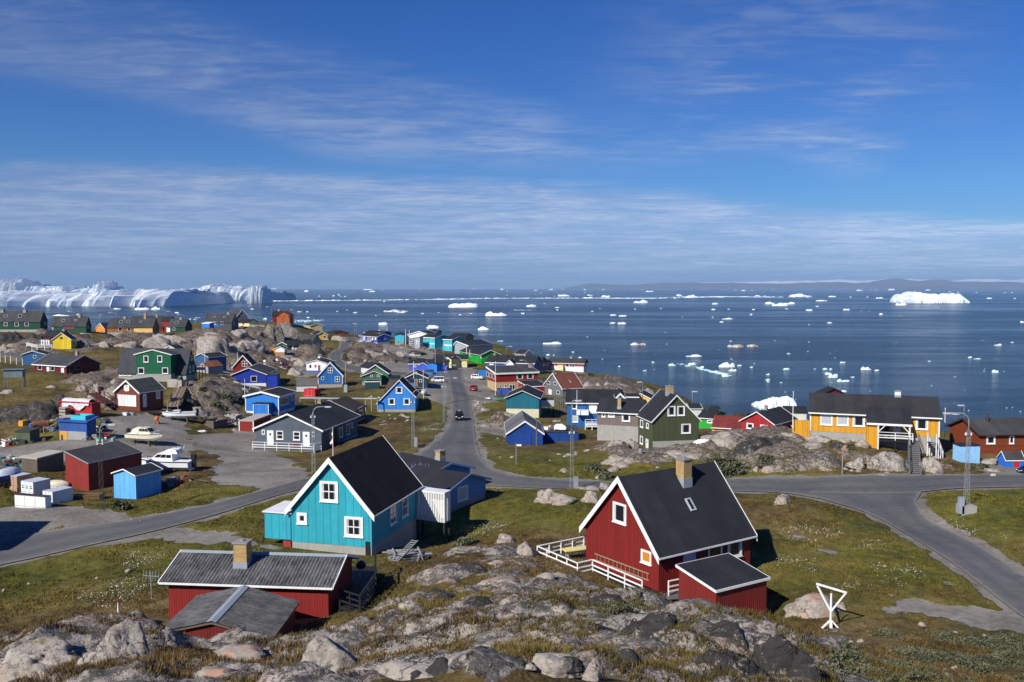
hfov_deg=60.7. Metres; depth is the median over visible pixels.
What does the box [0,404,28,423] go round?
rock outcrop
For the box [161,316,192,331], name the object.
terrace house
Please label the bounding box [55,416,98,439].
container hut
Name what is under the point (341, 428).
window
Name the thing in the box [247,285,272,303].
iceberg
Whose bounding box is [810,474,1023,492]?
street
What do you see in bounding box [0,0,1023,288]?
sky
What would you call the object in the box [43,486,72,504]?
crate
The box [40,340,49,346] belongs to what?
laundry line
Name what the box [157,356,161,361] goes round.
window
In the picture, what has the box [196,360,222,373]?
shed
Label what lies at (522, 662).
rock outcrop
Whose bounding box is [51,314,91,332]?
terrace house
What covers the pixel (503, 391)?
skip
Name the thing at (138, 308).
iceberg
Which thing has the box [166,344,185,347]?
gabled house
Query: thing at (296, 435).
window
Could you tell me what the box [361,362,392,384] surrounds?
gabled house
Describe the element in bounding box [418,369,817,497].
street
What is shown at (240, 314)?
gabled house
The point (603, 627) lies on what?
rock outcrop
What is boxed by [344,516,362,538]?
window
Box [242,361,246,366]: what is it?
window
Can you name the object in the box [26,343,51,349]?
fence
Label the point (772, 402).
iceberg
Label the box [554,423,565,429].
boat
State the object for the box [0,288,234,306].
iceberg
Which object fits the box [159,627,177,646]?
rock outcrop
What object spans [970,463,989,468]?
shrub
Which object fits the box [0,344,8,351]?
rock outcrop
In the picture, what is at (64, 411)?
pallet stack
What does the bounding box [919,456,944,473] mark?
rock outcrop
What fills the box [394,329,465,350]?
institution
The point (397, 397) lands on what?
gabled house
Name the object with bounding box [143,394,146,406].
door
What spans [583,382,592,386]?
rock outcrop
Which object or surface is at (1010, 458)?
shed
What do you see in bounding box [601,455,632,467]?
rock outcrop
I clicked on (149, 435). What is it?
boat
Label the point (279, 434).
window
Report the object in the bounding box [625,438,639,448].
rock outcrop
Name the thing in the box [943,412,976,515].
lattice lamp post
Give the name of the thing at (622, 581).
fence
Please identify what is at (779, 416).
bungalow
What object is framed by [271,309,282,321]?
long house
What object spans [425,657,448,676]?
rock outcrop
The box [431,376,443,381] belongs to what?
parked car
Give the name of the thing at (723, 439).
rock outcrop
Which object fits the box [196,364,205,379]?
deck
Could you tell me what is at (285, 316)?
gabled house
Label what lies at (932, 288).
hills
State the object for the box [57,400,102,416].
container hut
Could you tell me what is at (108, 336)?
rock outcrop
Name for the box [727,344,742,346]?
iceberg
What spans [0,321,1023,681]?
ground
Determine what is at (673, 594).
deck
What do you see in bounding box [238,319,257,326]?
bungalow
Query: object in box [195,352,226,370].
gabled house
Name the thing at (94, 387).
rock outcrop
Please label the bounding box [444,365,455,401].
lattice lamp post
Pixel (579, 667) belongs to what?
rock outcrop
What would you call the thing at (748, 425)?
window
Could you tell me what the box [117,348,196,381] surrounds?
house
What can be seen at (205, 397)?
rock outcrop
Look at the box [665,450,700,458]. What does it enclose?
rock outcrop
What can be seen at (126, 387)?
window
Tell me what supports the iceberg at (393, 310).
on the sea
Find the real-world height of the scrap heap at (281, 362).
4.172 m
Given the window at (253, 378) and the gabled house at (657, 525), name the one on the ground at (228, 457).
the gabled house at (657, 525)
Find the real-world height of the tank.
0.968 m
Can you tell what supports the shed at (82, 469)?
on the ground at (228, 457)
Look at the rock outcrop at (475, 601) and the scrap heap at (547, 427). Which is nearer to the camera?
the rock outcrop at (475, 601)
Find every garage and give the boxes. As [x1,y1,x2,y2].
[113,377,165,410]
[504,410,578,444]
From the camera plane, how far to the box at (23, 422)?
125.65 m
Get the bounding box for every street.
[330,337,447,377]
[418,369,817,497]
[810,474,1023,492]
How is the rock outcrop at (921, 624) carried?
on the ground at (228, 457)
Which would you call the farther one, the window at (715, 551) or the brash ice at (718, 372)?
the brash ice at (718, 372)
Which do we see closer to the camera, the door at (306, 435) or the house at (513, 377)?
the door at (306, 435)
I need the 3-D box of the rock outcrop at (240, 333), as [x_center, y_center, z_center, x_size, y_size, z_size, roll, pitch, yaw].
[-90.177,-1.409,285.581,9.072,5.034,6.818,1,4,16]
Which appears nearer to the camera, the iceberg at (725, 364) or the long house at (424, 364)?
the long house at (424, 364)
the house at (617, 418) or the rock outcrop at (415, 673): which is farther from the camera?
the house at (617, 418)
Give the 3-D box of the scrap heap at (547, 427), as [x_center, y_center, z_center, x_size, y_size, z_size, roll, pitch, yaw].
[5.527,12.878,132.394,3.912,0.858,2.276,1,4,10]
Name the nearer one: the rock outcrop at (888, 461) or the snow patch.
the rock outcrop at (888, 461)
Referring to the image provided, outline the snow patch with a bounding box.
[693,439,707,443]
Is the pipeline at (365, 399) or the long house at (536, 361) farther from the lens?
the long house at (536, 361)
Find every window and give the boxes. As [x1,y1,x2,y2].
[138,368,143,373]
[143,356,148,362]
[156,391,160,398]
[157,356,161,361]
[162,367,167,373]
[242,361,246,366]
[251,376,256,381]
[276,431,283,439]
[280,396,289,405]
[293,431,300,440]
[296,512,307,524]
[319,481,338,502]
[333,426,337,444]
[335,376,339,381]
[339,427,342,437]
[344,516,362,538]
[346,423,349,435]
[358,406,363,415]
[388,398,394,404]
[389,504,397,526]
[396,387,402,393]
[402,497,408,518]
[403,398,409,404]
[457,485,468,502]
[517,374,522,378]
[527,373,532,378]
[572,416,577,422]
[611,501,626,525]
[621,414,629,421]
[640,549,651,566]
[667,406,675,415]
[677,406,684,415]
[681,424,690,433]
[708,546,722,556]
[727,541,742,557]
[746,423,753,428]
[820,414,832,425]
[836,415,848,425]
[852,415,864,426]
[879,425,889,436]
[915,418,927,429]
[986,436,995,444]
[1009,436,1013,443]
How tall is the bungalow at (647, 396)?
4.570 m
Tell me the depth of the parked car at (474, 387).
200.71 m
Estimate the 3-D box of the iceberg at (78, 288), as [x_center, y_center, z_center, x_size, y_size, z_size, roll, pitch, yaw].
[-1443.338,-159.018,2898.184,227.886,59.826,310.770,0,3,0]
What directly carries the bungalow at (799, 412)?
on the ground at (228, 457)
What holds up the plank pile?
on the ground at (228, 457)
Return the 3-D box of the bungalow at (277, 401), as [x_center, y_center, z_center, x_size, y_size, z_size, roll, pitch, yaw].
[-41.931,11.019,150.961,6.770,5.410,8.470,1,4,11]
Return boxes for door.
[117,394,136,406]
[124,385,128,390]
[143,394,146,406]
[267,430,273,444]
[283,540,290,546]
[303,432,309,445]
[517,433,530,444]
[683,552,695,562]
[893,426,900,434]
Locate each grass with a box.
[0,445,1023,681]
[70,423,996,607]
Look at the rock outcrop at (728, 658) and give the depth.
23.35 m
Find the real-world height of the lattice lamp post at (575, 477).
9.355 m
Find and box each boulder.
[496,533,515,544]
[516,541,536,555]
[773,494,791,504]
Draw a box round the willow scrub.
[522,586,1023,681]
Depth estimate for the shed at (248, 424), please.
136.53 m
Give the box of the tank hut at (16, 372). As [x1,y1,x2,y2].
[1,368,26,387]
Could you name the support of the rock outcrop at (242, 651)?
on the ground at (228, 457)
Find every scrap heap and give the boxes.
[0,437,45,446]
[0,454,24,466]
[21,422,58,432]
[61,431,116,441]
[161,470,209,487]
[226,362,266,367]
[228,418,239,424]
[257,356,301,371]
[539,423,561,429]
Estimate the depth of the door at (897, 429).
104.21 m
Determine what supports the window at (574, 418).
in the house at (585, 408)
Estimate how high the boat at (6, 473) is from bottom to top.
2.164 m
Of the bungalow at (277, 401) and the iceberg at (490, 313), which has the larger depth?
the iceberg at (490, 313)
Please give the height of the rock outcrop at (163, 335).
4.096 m
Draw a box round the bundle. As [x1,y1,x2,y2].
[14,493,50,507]
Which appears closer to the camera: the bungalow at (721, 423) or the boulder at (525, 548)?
the boulder at (525, 548)
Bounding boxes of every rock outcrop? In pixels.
[0,331,22,341]
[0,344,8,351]
[0,389,13,393]
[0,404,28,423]
[0,635,80,681]
[0,674,5,681]
[6,338,23,341]
[23,333,43,339]
[27,400,59,422]
[49,394,64,406]
[76,381,94,391]
[76,619,149,666]
[87,383,100,399]
[91,341,111,347]
[101,386,116,403]
[102,334,114,338]
[114,341,138,347]
[140,336,171,347]
[153,333,166,337]
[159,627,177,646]
[165,335,193,343]
[180,399,200,408]
[191,666,234,678]
[193,407,209,416]
[196,335,233,354]
[202,394,211,399]
[205,380,219,385]
[213,644,265,661]
[229,343,239,354]
[229,391,243,403]
[231,329,249,337]
[232,340,264,351]
[232,631,273,638]
[239,343,246,351]
[256,331,264,336]
[263,323,284,342]
[279,322,302,340]
[280,355,294,359]
[287,368,303,375]
[294,358,308,366]
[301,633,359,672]
[331,335,349,341]
[343,347,352,352]
[365,349,384,357]
[377,657,435,680]
[383,348,391,355]
[383,612,398,619]
[384,644,411,653]
[396,351,409,358]
[398,599,419,610]
[408,350,427,354]
[410,670,421,679]
[422,589,454,601]
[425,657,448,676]
[458,562,487,573]
[466,596,492,606]
[473,575,524,585]
[488,560,508,565]
[503,412,514,416]
[510,656,532,667]
[531,652,578,678]
[534,489,555,503]
[536,572,555,579]
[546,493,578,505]
[561,656,585,677]
[575,485,599,490]
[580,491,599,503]
[582,658,603,681]
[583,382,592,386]
[586,593,624,604]
[593,623,618,631]
[599,482,609,488]
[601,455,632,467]
[606,439,629,446]
[607,466,618,471]
[613,648,640,666]
[620,611,677,638]
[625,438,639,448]
[646,388,654,394]
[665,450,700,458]
[679,620,714,626]
[695,650,767,676]
[700,431,743,448]
[701,620,748,651]
[724,435,772,458]
[752,633,799,676]
[762,466,774,472]
[765,435,798,444]
[781,432,793,436]
[783,592,836,618]
[787,649,822,681]
[801,442,824,448]
[804,435,831,442]
[819,466,831,470]
[829,441,843,447]
[835,602,846,610]
[837,437,850,442]
[841,445,848,451]
[845,457,864,468]
[855,438,870,448]
[867,451,911,471]
[918,622,926,626]
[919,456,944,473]
[980,458,997,464]
[983,468,1000,471]
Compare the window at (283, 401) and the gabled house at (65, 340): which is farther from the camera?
the gabled house at (65, 340)
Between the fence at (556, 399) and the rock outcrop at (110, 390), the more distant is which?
the fence at (556, 399)
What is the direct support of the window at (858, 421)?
in the bungalow at (834, 416)
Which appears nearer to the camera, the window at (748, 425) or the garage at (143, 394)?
the window at (748, 425)
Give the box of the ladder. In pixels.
[595,553,648,580]
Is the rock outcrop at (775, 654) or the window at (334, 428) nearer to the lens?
the rock outcrop at (775, 654)
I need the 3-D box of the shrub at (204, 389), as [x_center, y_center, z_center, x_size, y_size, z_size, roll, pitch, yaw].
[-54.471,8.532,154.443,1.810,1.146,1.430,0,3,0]
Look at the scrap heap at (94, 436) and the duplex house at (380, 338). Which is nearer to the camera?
the scrap heap at (94, 436)
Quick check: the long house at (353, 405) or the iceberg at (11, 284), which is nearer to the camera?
the long house at (353, 405)
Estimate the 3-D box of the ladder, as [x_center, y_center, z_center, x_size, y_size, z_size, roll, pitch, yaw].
[7.075,14.661,56.873,0.061,0.567,5.334,-2,4,-34]
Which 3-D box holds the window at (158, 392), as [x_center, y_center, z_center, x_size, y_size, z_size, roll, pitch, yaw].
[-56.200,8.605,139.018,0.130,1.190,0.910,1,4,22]
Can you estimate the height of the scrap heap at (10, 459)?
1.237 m
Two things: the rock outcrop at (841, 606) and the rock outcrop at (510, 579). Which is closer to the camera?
the rock outcrop at (510, 579)
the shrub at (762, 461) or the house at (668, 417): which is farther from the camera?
the house at (668, 417)
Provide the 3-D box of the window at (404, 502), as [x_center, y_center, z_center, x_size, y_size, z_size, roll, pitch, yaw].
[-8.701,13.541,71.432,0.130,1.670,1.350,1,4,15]
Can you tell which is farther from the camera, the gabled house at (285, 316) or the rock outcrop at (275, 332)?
the gabled house at (285, 316)
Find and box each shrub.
[111,500,133,509]
[199,386,207,391]
[210,400,226,411]
[219,391,234,402]
[451,536,480,546]
[583,462,605,472]
[598,471,613,478]
[695,453,747,477]
[754,454,774,469]
[846,443,855,450]
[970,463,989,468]
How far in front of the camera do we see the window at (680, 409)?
116.13 m
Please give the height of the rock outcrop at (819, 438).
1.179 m
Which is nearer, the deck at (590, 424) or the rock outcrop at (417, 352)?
the deck at (590, 424)
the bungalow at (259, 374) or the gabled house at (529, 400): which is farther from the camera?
the bungalow at (259, 374)
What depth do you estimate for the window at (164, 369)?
167.68 m
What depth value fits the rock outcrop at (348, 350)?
282.82 m
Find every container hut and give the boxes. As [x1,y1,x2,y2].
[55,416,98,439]
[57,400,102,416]
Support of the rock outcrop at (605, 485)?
on the ground at (228, 457)
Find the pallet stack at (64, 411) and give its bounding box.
[59,407,69,417]
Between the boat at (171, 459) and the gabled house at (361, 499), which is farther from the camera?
the boat at (171, 459)
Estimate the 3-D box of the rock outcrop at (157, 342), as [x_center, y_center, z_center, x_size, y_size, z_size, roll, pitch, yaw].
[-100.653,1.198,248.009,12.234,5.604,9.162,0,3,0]
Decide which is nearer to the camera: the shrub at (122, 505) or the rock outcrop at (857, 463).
the shrub at (122, 505)
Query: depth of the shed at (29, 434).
117.25 m
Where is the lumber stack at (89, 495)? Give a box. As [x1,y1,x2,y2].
[73,492,104,499]
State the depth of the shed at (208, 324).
291.53 m
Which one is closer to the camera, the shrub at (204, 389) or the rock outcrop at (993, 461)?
the rock outcrop at (993, 461)
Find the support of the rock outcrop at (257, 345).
on the ground at (228, 457)
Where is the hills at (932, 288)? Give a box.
[875,286,971,289]
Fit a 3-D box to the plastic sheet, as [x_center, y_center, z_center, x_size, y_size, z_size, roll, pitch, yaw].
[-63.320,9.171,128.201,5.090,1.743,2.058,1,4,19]
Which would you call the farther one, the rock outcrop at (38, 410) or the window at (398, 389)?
the window at (398, 389)
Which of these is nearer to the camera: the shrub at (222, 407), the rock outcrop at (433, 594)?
the rock outcrop at (433, 594)
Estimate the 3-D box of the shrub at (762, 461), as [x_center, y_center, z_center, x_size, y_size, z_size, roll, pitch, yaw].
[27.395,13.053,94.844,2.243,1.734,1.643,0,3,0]
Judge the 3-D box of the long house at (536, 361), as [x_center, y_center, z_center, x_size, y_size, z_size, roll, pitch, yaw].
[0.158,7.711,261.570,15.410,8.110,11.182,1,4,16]
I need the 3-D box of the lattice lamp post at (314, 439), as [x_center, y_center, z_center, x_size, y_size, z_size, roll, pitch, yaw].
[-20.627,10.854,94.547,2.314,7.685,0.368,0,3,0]
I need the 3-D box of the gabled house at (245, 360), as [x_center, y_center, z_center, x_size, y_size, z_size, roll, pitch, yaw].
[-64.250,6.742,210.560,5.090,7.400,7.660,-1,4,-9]
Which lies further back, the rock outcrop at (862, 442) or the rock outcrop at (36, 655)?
the rock outcrop at (862, 442)
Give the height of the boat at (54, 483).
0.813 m
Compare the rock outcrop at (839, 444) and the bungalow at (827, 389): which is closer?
the rock outcrop at (839, 444)
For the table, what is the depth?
60.43 m
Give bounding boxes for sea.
[0,289,1023,431]
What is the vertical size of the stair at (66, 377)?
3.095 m
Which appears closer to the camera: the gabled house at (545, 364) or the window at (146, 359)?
the window at (146, 359)
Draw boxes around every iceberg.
[0,278,51,290]
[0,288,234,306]
[24,284,92,291]
[88,280,123,292]
[135,307,149,309]
[190,283,296,299]
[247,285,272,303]
[383,309,407,311]
[448,303,477,306]
[485,311,506,315]
[719,362,734,366]
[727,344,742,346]
[751,396,796,409]
[772,303,787,305]
[789,294,811,296]
[828,373,837,377]
[890,292,969,302]
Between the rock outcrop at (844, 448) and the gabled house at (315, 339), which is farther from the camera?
the gabled house at (315, 339)
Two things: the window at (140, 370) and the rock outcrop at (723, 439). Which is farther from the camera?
the window at (140, 370)
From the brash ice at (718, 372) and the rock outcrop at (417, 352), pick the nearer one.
the rock outcrop at (417, 352)
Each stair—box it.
[62,372,72,379]
[79,381,114,407]
[167,382,186,410]
[908,432,920,475]
[927,433,942,458]
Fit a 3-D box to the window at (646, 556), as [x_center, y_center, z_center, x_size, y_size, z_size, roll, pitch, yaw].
[8.391,13.575,54.879,0.130,0.880,1.010,-2,4,-34]
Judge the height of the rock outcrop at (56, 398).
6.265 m
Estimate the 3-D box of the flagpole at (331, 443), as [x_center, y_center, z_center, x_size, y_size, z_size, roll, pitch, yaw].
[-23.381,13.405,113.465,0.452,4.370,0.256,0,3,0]
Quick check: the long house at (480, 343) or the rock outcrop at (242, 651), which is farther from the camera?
the long house at (480, 343)
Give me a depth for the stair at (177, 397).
144.77 m
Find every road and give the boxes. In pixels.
[0,456,429,563]
[777,478,1023,616]
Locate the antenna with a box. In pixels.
[143,570,158,598]
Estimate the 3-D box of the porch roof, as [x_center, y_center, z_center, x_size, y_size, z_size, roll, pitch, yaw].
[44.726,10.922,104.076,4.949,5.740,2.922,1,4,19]
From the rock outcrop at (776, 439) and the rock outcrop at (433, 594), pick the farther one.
the rock outcrop at (776, 439)
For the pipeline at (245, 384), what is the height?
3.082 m
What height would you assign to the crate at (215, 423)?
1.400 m
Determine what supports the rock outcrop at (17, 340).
on the ground at (228, 457)
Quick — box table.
[561,545,585,557]
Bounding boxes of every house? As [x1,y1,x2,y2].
[0,309,47,331]
[20,349,52,364]
[31,351,101,373]
[42,329,67,339]
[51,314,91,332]
[52,332,77,348]
[95,322,108,331]
[107,312,159,335]
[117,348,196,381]
[131,314,163,331]
[158,538,359,619]
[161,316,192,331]
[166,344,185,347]
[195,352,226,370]
[203,312,238,329]
[230,309,248,320]
[232,353,256,372]
[252,399,360,450]
[262,435,422,555]
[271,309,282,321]
[277,311,293,324]
[277,339,312,349]
[300,333,322,346]
[311,330,328,339]
[317,360,344,387]
[328,330,348,334]
[332,396,366,421]
[359,332,390,343]
[359,361,377,371]
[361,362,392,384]
[363,330,391,338]
[376,376,418,411]
[398,449,491,512]
[408,359,449,371]
[433,354,468,367]
[450,333,474,339]
[453,339,493,353]
[458,347,500,363]
[485,353,541,372]
[486,363,544,394]
[504,384,553,417]
[514,349,533,355]
[540,357,550,370]
[543,370,583,396]
[548,356,588,371]
[565,387,625,426]
[579,456,757,601]
[596,397,646,441]
[636,385,701,447]
[709,406,750,416]
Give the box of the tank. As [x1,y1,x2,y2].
[32,420,48,426]
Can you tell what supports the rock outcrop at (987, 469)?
on the ground at (228, 457)
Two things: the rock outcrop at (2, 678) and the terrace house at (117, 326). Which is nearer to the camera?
the rock outcrop at (2, 678)
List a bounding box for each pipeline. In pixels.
[218,376,260,390]
[300,397,377,410]
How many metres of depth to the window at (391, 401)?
160.94 m
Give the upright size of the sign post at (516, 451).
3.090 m
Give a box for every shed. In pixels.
[15,427,42,442]
[21,450,63,472]
[64,440,141,490]
[111,462,162,498]
[165,585,299,639]
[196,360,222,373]
[201,322,213,327]
[239,414,271,431]
[271,346,287,355]
[296,378,317,391]
[364,379,380,388]
[416,487,450,543]
[426,369,433,373]
[675,553,770,614]
[953,442,980,462]
[996,451,1023,466]
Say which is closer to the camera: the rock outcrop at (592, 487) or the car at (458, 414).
the rock outcrop at (592, 487)
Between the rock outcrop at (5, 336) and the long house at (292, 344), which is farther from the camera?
the long house at (292, 344)
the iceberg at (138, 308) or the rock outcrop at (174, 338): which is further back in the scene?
the iceberg at (138, 308)
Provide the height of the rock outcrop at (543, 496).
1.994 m
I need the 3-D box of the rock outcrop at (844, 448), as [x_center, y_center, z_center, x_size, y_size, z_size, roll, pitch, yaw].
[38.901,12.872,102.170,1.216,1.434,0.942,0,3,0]
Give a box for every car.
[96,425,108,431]
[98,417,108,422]
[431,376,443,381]
[454,410,463,419]
[470,385,477,390]
[471,374,483,378]
[1016,466,1023,472]
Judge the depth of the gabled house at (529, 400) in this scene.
155.25 m
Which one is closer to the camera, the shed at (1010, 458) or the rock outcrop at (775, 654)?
the rock outcrop at (775, 654)
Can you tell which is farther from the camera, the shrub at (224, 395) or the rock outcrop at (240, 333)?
the rock outcrop at (240, 333)
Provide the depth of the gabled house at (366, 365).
217.98 m
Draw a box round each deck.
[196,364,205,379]
[339,551,376,612]
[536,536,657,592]
[585,419,596,429]
[663,578,678,599]
[879,432,912,453]
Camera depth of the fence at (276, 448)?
121.52 m
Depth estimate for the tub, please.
114.97 m
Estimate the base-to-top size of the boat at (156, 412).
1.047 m
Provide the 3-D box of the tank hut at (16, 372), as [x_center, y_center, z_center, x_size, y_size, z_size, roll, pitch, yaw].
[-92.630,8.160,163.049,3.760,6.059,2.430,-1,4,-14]
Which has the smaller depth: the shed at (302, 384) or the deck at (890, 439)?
the deck at (890, 439)
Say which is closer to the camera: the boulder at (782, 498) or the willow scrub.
the willow scrub
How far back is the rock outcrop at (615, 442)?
114.73 m
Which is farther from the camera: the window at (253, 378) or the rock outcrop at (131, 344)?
the rock outcrop at (131, 344)
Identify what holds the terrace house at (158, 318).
on the ground at (228, 457)
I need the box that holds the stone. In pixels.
[524,663,536,670]
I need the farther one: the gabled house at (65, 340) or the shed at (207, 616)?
the gabled house at (65, 340)
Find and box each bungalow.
[230,363,279,386]
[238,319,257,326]
[243,387,296,415]
[303,321,322,330]
[305,358,335,372]
[388,369,429,387]
[625,390,653,401]
[686,403,726,428]
[711,415,744,430]
[739,405,806,429]
[782,406,807,419]
[792,390,941,453]
[815,386,845,393]
[945,414,1023,453]
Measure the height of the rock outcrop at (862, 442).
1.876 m
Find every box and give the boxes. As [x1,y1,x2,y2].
[18,420,28,425]
[167,379,186,387]
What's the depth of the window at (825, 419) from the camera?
106.74 m
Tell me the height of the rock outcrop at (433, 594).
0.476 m
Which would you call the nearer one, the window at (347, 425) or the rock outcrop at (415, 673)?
the rock outcrop at (415, 673)
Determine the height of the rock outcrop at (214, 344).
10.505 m
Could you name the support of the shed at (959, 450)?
on the ground at (228, 457)
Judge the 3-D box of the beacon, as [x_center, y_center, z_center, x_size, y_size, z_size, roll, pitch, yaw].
[17.990,15.139,49.333,0.776,2.618,1.792,-2,4,-33]
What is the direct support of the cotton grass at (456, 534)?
on the ground at (228, 457)
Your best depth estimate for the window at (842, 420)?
106.14 m
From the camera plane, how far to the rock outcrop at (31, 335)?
248.59 m
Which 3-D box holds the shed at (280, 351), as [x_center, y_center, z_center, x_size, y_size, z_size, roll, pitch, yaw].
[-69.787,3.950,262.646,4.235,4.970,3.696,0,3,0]
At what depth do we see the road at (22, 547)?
72.52 m
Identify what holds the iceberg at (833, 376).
on the sea
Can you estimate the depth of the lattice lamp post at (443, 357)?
251.51 m
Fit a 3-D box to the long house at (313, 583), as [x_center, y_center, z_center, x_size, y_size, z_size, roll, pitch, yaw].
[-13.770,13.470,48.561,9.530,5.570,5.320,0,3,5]
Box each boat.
[0,467,20,487]
[50,479,69,487]
[124,426,161,445]
[142,445,196,471]
[147,411,167,416]
[161,408,198,422]
[408,353,421,358]
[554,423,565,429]
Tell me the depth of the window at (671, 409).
115.89 m
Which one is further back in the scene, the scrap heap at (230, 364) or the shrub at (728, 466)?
the scrap heap at (230, 364)
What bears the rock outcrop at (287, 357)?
on the ground at (228, 457)
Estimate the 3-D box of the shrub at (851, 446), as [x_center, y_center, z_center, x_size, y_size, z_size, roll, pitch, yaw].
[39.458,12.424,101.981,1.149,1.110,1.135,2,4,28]
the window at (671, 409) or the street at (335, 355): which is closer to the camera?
the window at (671, 409)
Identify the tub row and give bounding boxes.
[304,388,320,396]
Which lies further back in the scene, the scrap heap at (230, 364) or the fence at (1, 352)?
the scrap heap at (230, 364)
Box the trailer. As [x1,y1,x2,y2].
[478,370,486,375]
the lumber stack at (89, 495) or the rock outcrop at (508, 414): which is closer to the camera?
the lumber stack at (89, 495)
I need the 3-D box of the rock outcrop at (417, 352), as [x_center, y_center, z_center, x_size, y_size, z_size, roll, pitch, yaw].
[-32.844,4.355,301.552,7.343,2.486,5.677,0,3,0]
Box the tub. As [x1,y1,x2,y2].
[70,413,93,419]
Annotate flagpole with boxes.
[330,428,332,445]
[495,361,495,394]
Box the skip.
[497,387,511,394]
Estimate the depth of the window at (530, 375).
221.43 m
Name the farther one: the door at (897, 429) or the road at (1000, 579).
the door at (897, 429)
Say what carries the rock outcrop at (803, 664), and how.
on the ground at (228, 457)
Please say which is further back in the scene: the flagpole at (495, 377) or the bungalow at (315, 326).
the bungalow at (315, 326)
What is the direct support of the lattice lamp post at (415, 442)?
on the ground at (228, 457)
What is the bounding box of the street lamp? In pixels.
[344,362,351,391]
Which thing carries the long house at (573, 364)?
on the ground at (228, 457)
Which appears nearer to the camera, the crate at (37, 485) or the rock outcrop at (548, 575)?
the rock outcrop at (548, 575)
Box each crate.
[6,472,31,486]
[6,486,20,491]
[21,477,50,493]
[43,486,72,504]
[203,418,227,428]
[224,414,241,419]
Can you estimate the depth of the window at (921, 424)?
103.31 m
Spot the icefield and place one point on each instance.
(856, 281)
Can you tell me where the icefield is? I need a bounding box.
[678,279,1023,283]
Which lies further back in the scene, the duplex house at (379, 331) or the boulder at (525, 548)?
the duplex house at (379, 331)
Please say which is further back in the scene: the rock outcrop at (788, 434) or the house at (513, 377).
the house at (513, 377)
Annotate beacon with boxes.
[816,583,846,628]
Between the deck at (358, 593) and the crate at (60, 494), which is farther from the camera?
the crate at (60, 494)
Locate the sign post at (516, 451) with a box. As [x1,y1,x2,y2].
[516,443,520,464]
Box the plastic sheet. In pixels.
[62,397,96,410]
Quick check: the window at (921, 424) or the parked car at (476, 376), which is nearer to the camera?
the window at (921, 424)
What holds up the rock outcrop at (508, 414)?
on the ground at (228, 457)
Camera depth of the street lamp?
176.93 m
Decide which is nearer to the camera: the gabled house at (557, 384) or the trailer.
the gabled house at (557, 384)
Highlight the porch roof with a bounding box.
[865,406,911,451]
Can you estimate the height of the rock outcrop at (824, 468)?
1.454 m
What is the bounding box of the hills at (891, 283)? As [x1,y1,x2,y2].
[559,279,1023,288]
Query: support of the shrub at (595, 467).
on the ground at (228, 457)
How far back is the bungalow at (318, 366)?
225.09 m
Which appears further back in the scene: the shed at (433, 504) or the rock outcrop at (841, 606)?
the shed at (433, 504)
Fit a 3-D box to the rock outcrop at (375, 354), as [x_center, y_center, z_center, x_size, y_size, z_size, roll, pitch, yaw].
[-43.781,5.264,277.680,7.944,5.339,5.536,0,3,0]
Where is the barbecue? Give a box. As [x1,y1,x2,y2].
[356,560,365,578]
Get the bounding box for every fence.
[0,351,22,364]
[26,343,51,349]
[252,442,321,452]
[554,396,564,410]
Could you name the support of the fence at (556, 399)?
on the ground at (228, 457)
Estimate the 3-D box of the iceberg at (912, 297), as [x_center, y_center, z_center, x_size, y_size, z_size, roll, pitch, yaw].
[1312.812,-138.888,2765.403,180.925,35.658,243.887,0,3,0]
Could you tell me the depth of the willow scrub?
41.66 m
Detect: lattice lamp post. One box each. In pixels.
[97,424,116,511]
[310,406,330,472]
[410,389,426,446]
[442,377,456,419]
[443,342,444,370]
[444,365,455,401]
[569,400,581,488]
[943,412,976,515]
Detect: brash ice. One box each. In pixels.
[274,296,773,300]
[677,363,731,375]
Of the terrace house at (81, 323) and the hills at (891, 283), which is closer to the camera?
the terrace house at (81, 323)
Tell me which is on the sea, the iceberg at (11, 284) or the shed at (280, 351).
the iceberg at (11, 284)
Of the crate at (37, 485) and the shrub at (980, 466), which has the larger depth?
the shrub at (980, 466)
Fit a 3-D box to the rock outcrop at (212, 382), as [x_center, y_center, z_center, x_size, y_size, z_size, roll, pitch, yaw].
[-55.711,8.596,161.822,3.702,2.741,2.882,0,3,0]
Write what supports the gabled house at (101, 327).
on the ground at (228, 457)
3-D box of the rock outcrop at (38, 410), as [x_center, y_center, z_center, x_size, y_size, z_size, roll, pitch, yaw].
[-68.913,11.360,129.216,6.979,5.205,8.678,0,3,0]
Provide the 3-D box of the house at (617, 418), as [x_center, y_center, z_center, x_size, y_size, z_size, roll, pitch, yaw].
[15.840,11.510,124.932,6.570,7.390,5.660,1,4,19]
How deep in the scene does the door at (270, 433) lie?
123.21 m
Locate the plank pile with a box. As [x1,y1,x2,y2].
[382,539,431,561]
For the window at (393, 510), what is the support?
in the gabled house at (361, 499)
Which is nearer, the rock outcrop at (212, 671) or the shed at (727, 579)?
the rock outcrop at (212, 671)

